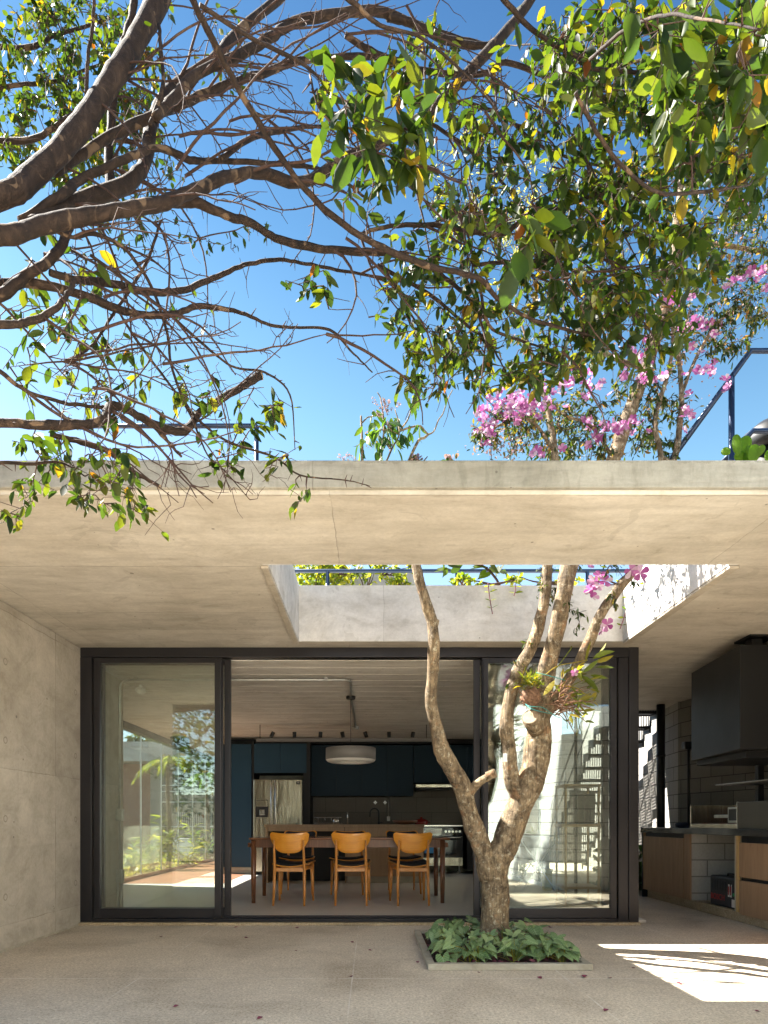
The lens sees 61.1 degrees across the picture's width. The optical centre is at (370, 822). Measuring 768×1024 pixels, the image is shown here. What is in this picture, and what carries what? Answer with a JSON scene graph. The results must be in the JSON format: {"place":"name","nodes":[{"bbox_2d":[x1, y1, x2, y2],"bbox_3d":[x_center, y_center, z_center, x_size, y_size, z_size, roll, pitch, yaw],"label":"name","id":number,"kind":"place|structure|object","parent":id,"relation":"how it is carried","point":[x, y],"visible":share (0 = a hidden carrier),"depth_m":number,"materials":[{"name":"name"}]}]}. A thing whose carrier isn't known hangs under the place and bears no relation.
{"place":"outdoors","nodes":[
{"label":"outdoors","id":0,"kind":"place"},
{"bbox_2d":[124,861,211,882],"bbox_3d":[-8.025,1.125,12.200,7.950,0.250,10.400,0,0,0],"label":"garden bed","id":1,"kind":"object","parent":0,"point":[155,868],"depth_m":13.27,"materials":[{"name":"soil"}]},
{"bbox_2d":[123,841,151,872],"bbox_3d":[-4.433,0.667,12.251,0.713,0.670,0.934,0,0,0],"label":"garden ginger","id":2,"kind":"object","parent":1,"relation":"on","point":[127,862],"visible":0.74,"depth_m":12.18,"materials":[{"name":"green plant"}]},
{"bbox_2d":[126,844,155,858],"bbox_3d":[-5.193,0.729,14.799,0.744,0.545,0.620,0,0,-23],"label":"garden ginger","id":3,"kind":"object","parent":1,"relation":"on","point":[136,853],"visible":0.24,"depth_m":14.70,"materials":[{"name":"green plant"}]},
{"bbox_2d":[130,828,179,870],"bbox_3d":[-4.350,0.558,13.019,1.017,0.888,0.711,0,0,-13],"label":"garden ginger","id":4,"kind":"object","parent":1,"relation":"on","point":[155,857],"visible":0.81,"depth_m":13.01,"materials":[{"name":"green plant"}]},
{"bbox_2d":[131,756,202,867],"bbox_3d":[-4.254,-0.203,13.639,1.468,2.412,1.446,0,0,0],"label":"garden palm","id":5,"kind":"object","parent":1,"relation":"on","point":[167,761],"visible":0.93,"depth_m":13.56,"materials":[{"name":"green plant"}]},
{"bbox_2d":[123,853,212,876],"bbox_3d":[-5.284,0.914,13.696,2.584,0.361,6.756,0,0,0],"label":"ground cover","id":6,"kind":"object","parent":1,"relation":"on","point":[146,868],"visible":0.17,"depth_m":13.22,"materials":[{"name":"green plant"}]},
{"bbox_2d":[150,812,190,866],"bbox_3d":[-4.143,0.394,13.298,0.897,1.214,0.694,0,0,22],"label":"garden ginger","id":7,"kind":"object","parent":1,"relation":"on","point":[167,840],"visible":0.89,"depth_m":13.29,"materials":[{"name":"green plant"}]},
{"bbox_2d":[173,838,194,861],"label":"planter wall","id":8,"kind":"structure","parent":1,"relation":"on","point":[183,847],"depth_m":15.48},
{"bbox_2d":[172,838,202,867],"bbox_3d":[-4.032,0.676,14.201,0.732,0.671,0.755,0,0,29],"label":"garden ginger","id":9,"kind":"object","parent":1,"relation":"on","point":[185,858],"visible":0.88,"depth_m":14.17,"materials":[{"name":"green plant"}]},
{"bbox_2d":[180,822,211,861],"bbox_3d":[-4.065,0.485,15.167,0.708,1.032,0.651,0,0,0],"label":"garden ginger","id":10,"kind":"object","parent":1,"relation":"on","point":[198,837],"visible":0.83,"depth_m":15.12,"materials":[{"name":"green plant"}]},
{"bbox_2d":[182,772,212,853],"bbox_3d":[-4.217,-0.148,17.024,1.307,2.301,1.419,0,0,0],"label":"garden palm","id":11,"kind":"object","parent":1,"relation":"on","point":[200,776],"visible":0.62,"depth_m":16.96,"materials":[{"name":"green plant"}]},
{"bbox_2d":[185,828,213,858],"bbox_3d":[-4.156,0.513,16.362,0.997,0.978,0.806,0,0,-31],"label":"garden ginger","id":12,"kind":"object","parent":1,"relation":"on","point":[203,850],"visible":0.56,"depth_m":16.32,"materials":[{"name":"green plant"}]},
{"bbox_2d":[123,861,244,883],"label":"deck floor","id":13,"kind":"structure","parent":0,"point":[203,873],"depth_m":11.42,"materials":[{"name":"brown wood"}]},
{"bbox_2d":[0,862,767,1023],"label":"patio floor","id":14,"kind":"structure","parent":0,"point":[717,966],"depth_m":4.17,"materials":[{"name":"concrete"}]},
{"bbox_2d":[79,922,640,925],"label":"sill","id":15,"kind":"structure","parent":14,"relation":"on","point":[331,923],"depth_m":6.30,"materials":[{"name":"stone"}]},
{"bbox_2d":[0,460,767,952],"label":"concrete house","id":16,"kind":"structure","parent":14,"relation":"on","point":[96,610],"depth_m":5.54,"materials":[{"name":"concrete"}]},
{"bbox_2d":[135,685,145,694],"bbox_3d":[-2.700,-1.556,7.620,0.124,0.112,0.124,0,0,0],"label":"ceiling sensor","id":17,"kind":"object","parent":16,"relation":"attached to","point":[139,690],"visible":1,"depth_m":7.58,"materials":[{"name":"white plastic"}]},
{"bbox_2d":[116,677,358,906],"bbox_3d":[-0.679,-0.321,8.491,2.140,2.581,4.574,0,0,34],"label":"ceiling conduit","id":18,"kind":"object","parent":16,"relation":"attached to","point":[120,871],"visible":0.94,"depth_m":7.21,"materials":[{"name":"metal"}]},
{"bbox_2d":[254,744,305,775],"bbox_3d":[-1.703,-1.206,12.540,0.985,0.554,0.680,0,0,0],"label":"kitchen cabinet","id":19,"kind":"object","parent":16,"relation":"attached to","point":[279,759],"visible":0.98,"depth_m":12.20,"materials":[{"name":"blue laminate"}]},
{"bbox_2d":[293,565,361,584],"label":"roof shrub","id":20,"kind":"object","parent":16,"relation":"on","point":[315,579],"visible":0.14,"depth_m":9.07,"materials":[{"name":"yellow plant"}]},
{"bbox_2d":[256,725,431,741],"bbox_3d":[-0.407,-1.472,10.700,2.955,0.277,0.080,0,0,0],"label":"track light","id":21,"kind":"object","parent":16,"relation":"hanging from","point":[343,739],"visible":0.9,"depth_m":10.66,"materials":[{"name":"black metal"}]},
{"bbox_2d":[326,696,375,763],"bbox_3d":[-0.256,-1.173,8.200,0.630,0.834,0.630,0,0,0],"label":"pendant lamp","id":22,"kind":"object","parent":16,"relation":"hanging from","point":[350,754],"visible":0.98,"depth_m":7.96,"materials":[{"name":"white metal"}]},
{"bbox_2d":[80,647,638,921],"bbox_3d":[-0.114,-0.368,6.401,5.452,2.681,0.189,0,0,-1],"label":"sliding door","id":23,"kind":"structure","parent":16,"relation":"in","point":[620,690],"depth_m":6.35,"materials":[{"name":"metal"}]},
{"bbox_2d":[231,739,491,745],"bbox_3d":[-0.253,-1.566,12.720,5.162,0.089,0.340,0,0,0],"label":"bulkhead","id":24,"kind":"object","parent":16,"relation":"attached to","point":[449,741],"visible":0.43,"depth_m":12.55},
{"bbox_2d":[311,745,412,796],"bbox_3d":[-0.173,-1.000,12.690,1.981,0.981,0.380,0,0,0],"label":"kitchen cabinet","id":25,"kind":"object","parent":16,"relation":"attached to","point":[388,772],"visible":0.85,"depth_m":12.50,"materials":[{"name":"wood"}]},
{"bbox_2d":[318,565,412,584],"bbox_3d":[-0.058,-3.352,8.900,1.317,0.560,0.576,0,0,0],"label":"roof creeper","id":26,"kind":"object","parent":16,"relation":"on","point":[399,578],"visible":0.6,"depth_m":8.85,"materials":[{"name":"green plant"}]},
{"bbox_2d":[334,573,414,584],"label":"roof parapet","id":27,"kind":"structure","parent":16,"relation":"on","point":[409,576],"depth_m":9.50,"materials":[{"name":"plant"}]},
{"bbox_2d":[337,390,452,459],"bbox_3d":[0.166,-2.684,4.495,0.802,0.624,0.263,0,0,0],"label":"roof sapling","id":28,"kind":"object","parent":16,"relation":"on","point":[390,429],"visible":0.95,"depth_m":4.49,"materials":[{"name":"green plant"}]},
{"bbox_2d":[410,453,458,459],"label":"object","id":29,"kind":"object","parent":28,"relation":"attached to","point":[418,457],"visible":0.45,"depth_m":4.49,"materials":[{"name":"pink plant"}]},
{"bbox_2d":[313,783,494,825],"bbox_3d":[0.628,-0.385,12.880,3.650,0.911,0.036,0,0,0],"label":"backsplash","id":30,"kind":"object","parent":16,"relation":"attached to","point":[437,807],"visible":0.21,"depth_m":12.86,"materials":[{"name":"tile"}]},
{"bbox_2d":[413,784,452,790],"bbox_3d":[1.185,-0.666,12.450,0.708,0.085,0.800,0,0,0],"label":"range hood","id":31,"kind":"object","parent":16,"relation":"attached to","point":[431,787],"visible":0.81,"depth_m":12.10,"materials":[{"name":"metal"}]},
{"bbox_2d":[413,745,494,783],"bbox_3d":[1.606,-1.125,12.690,1.558,0.731,0.380,0,0,0],"label":"kitchen cabinet","id":32,"kind":"object","parent":16,"relation":"attached to","point":[427,768],"visible":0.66,"depth_m":12.50,"materials":[{"name":"wood"}]},
{"bbox_2d":[294,569,624,584],"bbox_3d":[0.640,-2.420,7.700,7.700,1.161,0.044,0,0,0],"label":"roof railing","id":33,"kind":"object","parent":16,"relation":"on","point":[328,571],"visible":0.13,"depth_m":7.68,"materials":[{"name":"metal"}]},
{"bbox_2d":[435,565,506,581],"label":"broad leaf plant","id":34,"kind":"object","parent":16,"relation":"on","point":[492,569],"visible":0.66,"depth_m":6.49,"materials":[{"name":"green plant"}]},
{"bbox_2d":[484,584,497,613],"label":"hanging vine","id":35,"kind":"object","parent":16,"relation":"hanging from","point":[488,585],"visible":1,"depth_m":6.10,"materials":[{"name":"green plant"}]},
{"bbox_2d":[449,571,617,584],"bbox_3d":[1.689,-2.356,6.344,1.869,0.225,0.308,0,0,0],"label":"flowering groundcover","id":36,"kind":"object","parent":16,"relation":"on","point":[466,578],"visible":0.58,"depth_m":6.33,"materials":[{"name":"yellow plant"}]},
{"bbox_2d":[617,596,625,628],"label":"hanging vine","id":37,"kind":"object","parent":16,"relation":"hanging from","point":[620,617],"visible":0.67,"depth_m":6.08,"materials":[{"name":"green plant"}]},
{"bbox_2d":[656,704,665,826],"bbox_3d":[4.200,-0.353,9.420,0.130,2.706,0.130,0,0,0],"label":"downpipe","id":38,"kind":"object","parent":16,"relation":"attached to","point":[660,765],"visible":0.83,"depth_m":9.37,"materials":[{"name":"black metal"}]},
{"bbox_2d":[692,634,767,765],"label":"barbecue hood","id":39,"kind":"object","parent":16,"relation":"hanging from","point":[730,708],"visible":1,"depth_m":6.04,"materials":[{"name":"black metal"}]},
{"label":"roof soil","id":40,"kind":"structure","parent":16,"relation":"on","visible":0},
{"bbox_2d":[94,423,258,459],"bbox_3d":[-1.650,-2.505,5.071,1.551,1.211,0.038,0,0,0],"label":"roof railing","id":41,"kind":"object","parent":40,"relation":"on","point":[223,426],"visible":0.24,"depth_m":5.06,"materials":[{"name":"metal"}]},
{"bbox_2d":[669,348,767,459],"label":"roof railing","id":42,"kind":"object","parent":40,"relation":"on","point":[731,408],"visible":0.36,"depth_m":4.98,"materials":[{"name":"metal"}]},
{"bbox_2d":[721,434,767,459],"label":"prickly pear","id":43,"kind":"object","parent":40,"relation":"on","point":[743,447],"visible":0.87,"depth_m":4.74,"materials":[{"name":"plant"}]},
{"bbox_2d":[744,418,767,459],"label":"metal chimney cap","id":44,"kind":"object","parent":40,"relation":"on","point":[759,439],"visible":0.22,"depth_m":5.76,"materials":[{"name":"metal"}]},
{"bbox_2d":[414,930,592,969],"bbox_3d":[0.943,0.977,5.095,1.115,0.044,1.410,0,0,0],"label":"tree pit kerb","id":45,"kind":"object","parent":14,"relation":"on","point":[581,964],"visible":0.69,"depth_m":4.39,"materials":[{"name":"concrete"}]},
{"bbox_2d":[422,932,575,961],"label":"pit soil","id":46,"kind":"structure","parent":45,"relation":"in","point":[526,958],"depth_m":4.70,"materials":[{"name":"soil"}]},
{"bbox_2d":[426,927,470,954],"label":"arrow leaf plant","id":47,"kind":"object","parent":46,"relation":"on","point":[434,936],"visible":0.5,"depth_m":4.81,"materials":[{"name":"plant"}]},
{"bbox_2d":[425,918,473,942],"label":"arrow leaf plant","id":48,"kind":"object","parent":46,"relation":"on","point":[460,931],"visible":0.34,"depth_m":5.22,"materials":[{"name":"plant"}]},
{"bbox_2d":[444,915,480,935],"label":"arrow leaf plant","id":49,"kind":"object","parent":46,"relation":"on","point":[475,925],"visible":0.56,"depth_m":5.43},
{"bbox_2d":[431,935,497,961],"bbox_3d":[0.643,0.911,4.542,0.452,0.213,0.247,0,0,0],"label":"arrow leaf plant","id":50,"kind":"object","parent":46,"relation":"on","point":[454,957],"visible":0.81,"depth_m":4.52,"materials":[{"name":"plant"}]},
{"bbox_2d":[442,936,516,961],"bbox_3d":[0.742,0.892,4.512,0.514,0.179,0.169,0,0,0],"label":"arrow leaf plant","id":51,"kind":"object","parent":46,"relation":"on","point":[447,945],"visible":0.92,"depth_m":4.50,"materials":[{"name":"plant"}]},
{"bbox_2d":[472,925,520,946],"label":"arrow leaf plant","id":52,"kind":"object","parent":46,"relation":"on","point":[490,938],"visible":0.53,"depth_m":5.00,"materials":[{"name":"plant"}]},
{"bbox_2d":[483,935,545,961],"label":"arrow leaf plant","id":53,"kind":"object","parent":46,"relation":"on","point":[506,943],"visible":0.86,"depth_m":4.52,"materials":[{"name":"plant"}]},
{"bbox_2d":[509,918,532,933],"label":"arrow leaf plant","id":54,"kind":"object","parent":46,"relation":"on","point":[520,925],"visible":0.45,"depth_m":5.47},
{"bbox_2d":[503,924,557,945],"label":"arrow leaf plant","id":55,"kind":"object","parent":46,"relation":"on","point":[533,929],"visible":0.45,"depth_m":4.94,"materials":[{"name":"plant"}]},
{"bbox_2d":[516,932,579,961],"bbox_3d":[1.260,0.891,4.611,0.431,0.190,0.393,0,0,22],"label":"arrow leaf plant","id":56,"kind":"object","parent":46,"relation":"on","point":[558,943],"visible":0.52,"depth_m":4.52,"materials":[{"name":"plant"}]},
{"bbox_2d":[531,934,581,961],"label":"arrow leaf plant","id":57,"kind":"object","parent":46,"relation":"on","point":[559,953],"visible":0.83,"depth_m":4.51,"materials":[{"name":"plant"}]},
{"bbox_2d":[411,42,767,940],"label":"flowering tree","id":58,"kind":"object","parent":46,"relation":"on","point":[497,854],"visible":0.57,"depth_m":5.04,"materials":[{"name":"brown plant"}]},
{"bbox_2d":[514,665,544,707],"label":"air plant","id":59,"kind":"object","parent":58,"relation":"attached to","point":[530,696],"visible":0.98,"depth_m":5.02,"materials":[{"name":"green plant"}]},
{"bbox_2d":[525,672,564,717],"bbox_3d":[1.350,-0.990,5.071,0.328,0.333,0.260,0,0,0],"label":"tie cord","id":60,"kind":"object","parent":58,"relation":"attached to","point":[542,707],"visible":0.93,"depth_m":4.96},
{"bbox_2d":[543,642,614,734],"bbox_3d":[1.580,-1.028,4.953,0.432,0.714,0.453,0,0,-45],"label":"orchid clump","id":61,"kind":"object","parent":58,"relation":"attached to","point":[566,704],"visible":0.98,"depth_m":4.95,"materials":[{"name":"green plant"}]},
{"bbox_2d":[518,821,549,875],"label":"yard plant","id":62,"kind":"object","parent":14,"relation":"on","point":[522,869],"visible":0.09,"depth_m":12.30,"materials":[{"name":"plant"}]},
{"bbox_2d":[549,711,655,868],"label":"steel staircase","id":63,"kind":"structure","parent":14,"relation":"on","point":[594,742],"depth_m":11.63,"materials":[{"name":"black metal"}]},
{"bbox_2d":[589,840,641,890],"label":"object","id":64,"kind":"object","parent":14,"relation":"on","point":[594,868],"visible":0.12,"depth_m":9.56,"materials":[{"name":"grey concrete"}]},
{"bbox_2d":[581,702,677,866],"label":"block wall","id":65,"kind":"structure","parent":14,"relation":"on","point":[647,784],"depth_m":10.48,"materials":[{"name":"concrete"}]},
{"bbox_2d":[641,827,767,928],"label":"outdoor kitchen","id":66,"kind":"object","parent":14,"relation":"on","point":[680,866],"visible":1,"depth_m":7.46,"materials":[{"name":"concrete"}]},
{"bbox_2d":[644,836,683,897],"bbox_3d":[3.670,0.538,8.168,0.020,0.705,1.095,0,0,0],"label":"door","id":67,"kind":"structure","parent":66,"relation":"in","point":[663,856],"depth_m":8.11,"materials":[{"name":"brown wood"}]},
{"bbox_2d":[682,742,691,823],"bbox_3d":[4.282,-0.510,8.790,0.125,1.160,0.100,0,0,0],"label":"pipe","id":68,"kind":"object","parent":66,"relation":"attached to","point":[687,746],"depth_m":8.79,"materials":[{"name":"black metal"}]},
{"bbox_2d":[690,805,735,828],"bbox_3d":[3.995,-0.069,7.090,0.550,0.263,0.980,0,0,0],"label":"steel fire box","id":69,"kind":"object","parent":66,"relation":"on","point":[712,816],"visible":0.54,"depth_m":7.57,"materials":[{"name":"metal"}]},
{"bbox_2d":[716,765,767,800],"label":"grill stand","id":70,"kind":"object","parent":69,"relation":"on","point":[760,782],"visible":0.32,"depth_m":6.78,"materials":[{"name":"black metal"}]},
{"bbox_2d":[711,873,734,908],"bbox_3d":[3.838,0.714,6.870,0.244,0.357,0.540,0,0,0],"label":"tool case","id":71,"kind":"object","parent":66,"relation":"on","point":[723,890],"visible":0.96,"depth_m":6.87,"materials":[{"name":"black"}]},
{"bbox_2d":[736,801,767,828],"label":"steel cabinet","id":72,"kind":"object","parent":66,"relation":"on","point":[752,815],"visible":0.98,"depth_m":6.30,"materials":[{"name":"silver metal"}]},
{"bbox_2d":[678,699,767,822],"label":"block wall","id":73,"kind":"structure","parent":14,"relation":"on","point":[704,782],"depth_m":8.67,"materials":[{"name":"concrete"}]},
{"bbox_2d":[0,0,767,741],"label":"sky","id":74,"kind":"structure","parent":0,"point":[332,395],"materials":[{"name":"blue"}]},
{"bbox_2d":[123,871,645,922],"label":"kitchen floor","id":75,"kind":"structure","parent":0,"point":[458,895],"depth_m":8.41,"materials":[{"name":"concrete"}]},
{"bbox_2d":[123,721,214,882],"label":"glass wall","id":76,"kind":"structure","parent":75,"relation":"on","point":[140,732],"depth_m":12.34,"materials":[{"name":"brown glass"}]},
{"bbox_2d":[223,744,251,873],"bbox_3d":[-2.548,-0.252,12.540,0.610,2.443,0.680,0,0,0],"label":"kitchen cabinet","id":77,"kind":"object","parent":75,"relation":"on","point":[241,794],"visible":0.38,"depth_m":12.20,"materials":[{"name":"blue laminate"}]},
{"bbox_2d":[252,742,259,836],"bbox_3d":[-2.222,-0.275,12.550,0.033,2.490,0.660,0,0,0],"label":"side panel","id":78,"kind":"object","parent":75,"relation":"on","point":[255,776],"visible":0.29,"depth_m":12.22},
{"bbox_2d":[254,780,302,872],"bbox_3d":[-1.732,0.075,12.446,0.909,1.750,0.828,0,0,0],"label":"refrigerator","id":79,"kind":"object","parent":75,"relation":"on","point":[278,801],"visible":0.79,"depth_m":12.09,"materials":[{"name":"silver metal"}]},
{"bbox_2d":[270,832,315,905],"bbox_3d":[-0.942,0.542,7.807,0.481,0.859,0.574,0,0,3],"label":"dining chair","id":80,"kind":"object","parent":75,"relation":"on","point":[289,843],"visible":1,"depth_m":7.57,"materials":[{"name":"orange wood"}]},
{"bbox_2d":[279,830,316,893],"bbox_3d":[-1.004,0.542,9.043,0.481,0.859,0.574,0,0,0],"label":"dining chair","id":81,"kind":"object","parent":75,"relation":"on","point":[287,857],"visible":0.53,"depth_m":9.08,"materials":[{"name":"orange wood"}]},
{"bbox_2d":[303,742,312,823],"bbox_3d":[-1.211,-0.275,12.545,0.131,2.490,0.670,0,0,0],"label":"side panel","id":82,"kind":"object","parent":75,"relation":"on","point":[307,808],"visible":0.43,"depth_m":12.21,"materials":[{"name":"wood"}]},
{"bbox_2d":[264,824,424,882],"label":"kitchen island","id":83,"kind":"structure","parent":75,"relation":"on","point":[378,863],"depth_m":10.42,"materials":[{"name":"brown wood"}]},
{"bbox_2d":[314,813,347,823],"bbox_3d":[-0.671,-0.068,11.100,0.579,0.199,0.247,0,0,0],"label":"dish rack","id":84,"kind":"object","parent":83,"relation":"on","point":[335,821],"visible":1,"depth_m":11.00,"materials":[{"name":"black metal"}]},
{"bbox_2d":[369,808,382,823],"bbox_3d":[0.083,-0.111,11.100,0.228,0.287,0.042,0,0,0],"label":"faucet","id":85,"kind":"object","parent":83,"relation":"on","point":[379,822],"visible":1,"depth_m":11.09,"materials":[{"name":"black metal"}]},
{"bbox_2d":[392,820,417,823],"bbox_3d":[0.575,-0.003,11.000,0.430,0.068,0.430,0,0,0],"label":"serving bowl","id":86,"kind":"object","parent":83,"relation":"on","point":[404,821],"visible":1,"depth_m":10.84,"materials":[{"name":"wood"}]},
{"bbox_2d":[415,817,429,824],"bbox_3d":[0.960,-0.021,12.400,0.277,0.169,0.268,0,0,-44],"label":"casserole pot","id":87,"kind":"object","parent":83,"relation":"on","point":[421,821],"visible":0.66,"depth_m":12.30,"materials":[{"name":"red ceramic"}]},
{"bbox_2d":[330,830,365,894],"bbox_3d":[-0.311,0.542,8.973,0.481,0.859,0.574,0,0,2],"label":"dining chair","id":88,"kind":"object","parent":75,"relation":"on","point":[360,858],"visible":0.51,"depth_m":8.73,"materials":[{"name":"orange wood"}]},
{"bbox_2d":[248,836,449,902],"bbox_3d":[-0.265,0.576,8.225,2.432,0.788,0.870,0,0,0],"label":"dining table","id":89,"kind":"object","parent":75,"relation":"on","point":[264,843],"visible":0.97,"depth_m":7.82,"materials":[{"name":"brown wood"}]},
{"bbox_2d":[331,832,371,905],"bbox_3d":[-0.232,0.542,7.817,0.481,0.859,0.574,0,0,0],"label":"dining chair","id":90,"kind":"object","parent":75,"relation":"on","point":[350,842],"visible":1,"depth_m":7.58,"materials":[{"name":"orange wood"}]},
{"bbox_2d":[385,830,422,893],"bbox_3d":[0.449,0.542,9.063,0.481,0.859,0.574,0,0,-3],"label":"dining chair","id":91,"kind":"object","parent":75,"relation":"on","point":[414,857],"visible":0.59,"depth_m":9.10,"materials":[{"name":"orange wood"}]},
{"bbox_2d":[388,832,432,905],"bbox_3d":[0.472,0.542,7.807,0.481,0.859,0.574,0,0,-5],"label":"dining chair","id":92,"kind":"object","parent":75,"relation":"on","point":[412,843],"visible":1,"depth_m":7.57,"materials":[{"name":"orange wood"}]},
{"bbox_2d":[423,825,462,873],"bbox_3d":[1.353,0.509,12.520,0.779,0.923,0.641,0,0,0],"label":"range cooker","id":93,"kind":"object","parent":75,"relation":"on","point":[454,850],"visible":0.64,"depth_m":12.25,"materials":[{"name":"silver metal"}]},
{"bbox_2d":[423,837,462,856],"bbox_3d":[1.356,0.458,12.239,0.746,0.387,0.080,0,0,0],"label":"oven door","id":94,"kind":"structure","parent":93,"relation":"in","point":[455,844],"depth_m":12.25,"materials":[{"name":"black metal"}]},
{"bbox_2d":[463,826,496,869],"bbox_3d":[0.727,0.482,12.550,3.743,0.835,0.620,0,0,0],"label":"back counter","id":95,"kind":"object","parent":75,"relation":"on","point":[467,856],"visible":0.04,"depth_m":12.30,"materials":[{"name":"stone"}]},
{"bbox_2d":[515,835,558,890],"bbox_3d":[2.325,0.574,9.300,0.603,0.784,0.480,0,0,0],"label":"drying rack","id":96,"kind":"object","parent":75,"relation":"on","point":[536,862],"visible":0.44,"depth_m":9.08,"materials":[{"name":"metal"}]},
{"bbox_2d":[517,834,539,863],"bbox_3d":[2.218,0.373,9.150,0.316,0.414,0.088,0,0,0],"label":"hanging cloth","id":97,"kind":"object","parent":96,"relation":"hanging from","point":[532,844],"visible":0.89,"depth_m":9.13,"materials":[{"name":"fabric"}]},
{"bbox_2d":[535,834,549,870],"bbox_3d":[2.475,0.433,9.375,0.188,0.534,0.088,0,0,0],"label":"hanging cloth","id":98,"kind":"object","parent":96,"relation":"hanging from","point":[544,847],"visible":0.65,"depth_m":9.36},
{"bbox_2d":[542,869,552,890],"bbox_3d":[2.518,0.817,9.290,0.129,0.304,0.160,0,0,0],"label":"storage tub","id":99,"kind":"object","parent":75,"relation":"on","point":[546,885],"visible":0.93,"depth_m":9.22,"materials":[{"name":"white plastic"}]},
{"bbox_2d":[512,680,600,903],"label":"glass wall","id":100,"kind":"structure","parent":75,"relation":"on","point":[575,895],"depth_m":8.34,"materials":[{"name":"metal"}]},
{"bbox_2d":[554,784,600,906],"bbox_3d":[2.375,0.270,7.490,0.410,1.400,0.400,0,0,0],"label":"open shelf","id":101,"kind":"object","parent":75,"relation":"on","point":[586,810],"visible":0.92,"depth_m":7.40,"materials":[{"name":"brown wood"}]},
{"bbox_2d":[518,734,580,862],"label":"block wall","id":102,"kind":"structure","parent":0,"point":[561,745],"depth_m":16.25,"materials":[{"name":"concrete"}]},
{"bbox_2d":[675,822,689,827],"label":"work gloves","id":103,"kind":"object","parent":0,"point":[682,825],"visible":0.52,"depth_m":8.14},
{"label":"garden ground","id":104,"kind":"structure","parent":0,"visible":0},
{"bbox_2d":[123,742,212,856],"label":"garden wing","id":105,"kind":"structure","parent":104,"relation":"on","point":[151,794],"depth_m":19.00,"materials":[{"name":"concrete"}]},
{"bbox_2d":[124,734,212,781],"bbox_3d":[-5.620,-1.890,18.406,3.960,1.719,1.520,0,0,25],"label":"climbing shrub","id":106,"kind":"object","parent":105,"relation":"on","point":[136,738],"visible":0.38,"depth_m":18.11,"materials":[{"name":"green plant"}]},
{"bbox_2d":[162,764,212,856],"bbox_3d":[-2.566,-0.355,19.070,7.131,2.710,0.040,0,0,0],"label":"window","id":107,"kind":"structure","parent":105,"relation":"in","point":[183,796],"depth_m":19.05,"materials":[{"name":"glass"}]},
{"bbox_2d":[0,0,767,541],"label":"overhanging tree","id":108,"kind":"object","parent":104,"relation":"on","point":[714,100],"visible":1,"depth_m":2.45,"materials":[{"name":"green plant"}]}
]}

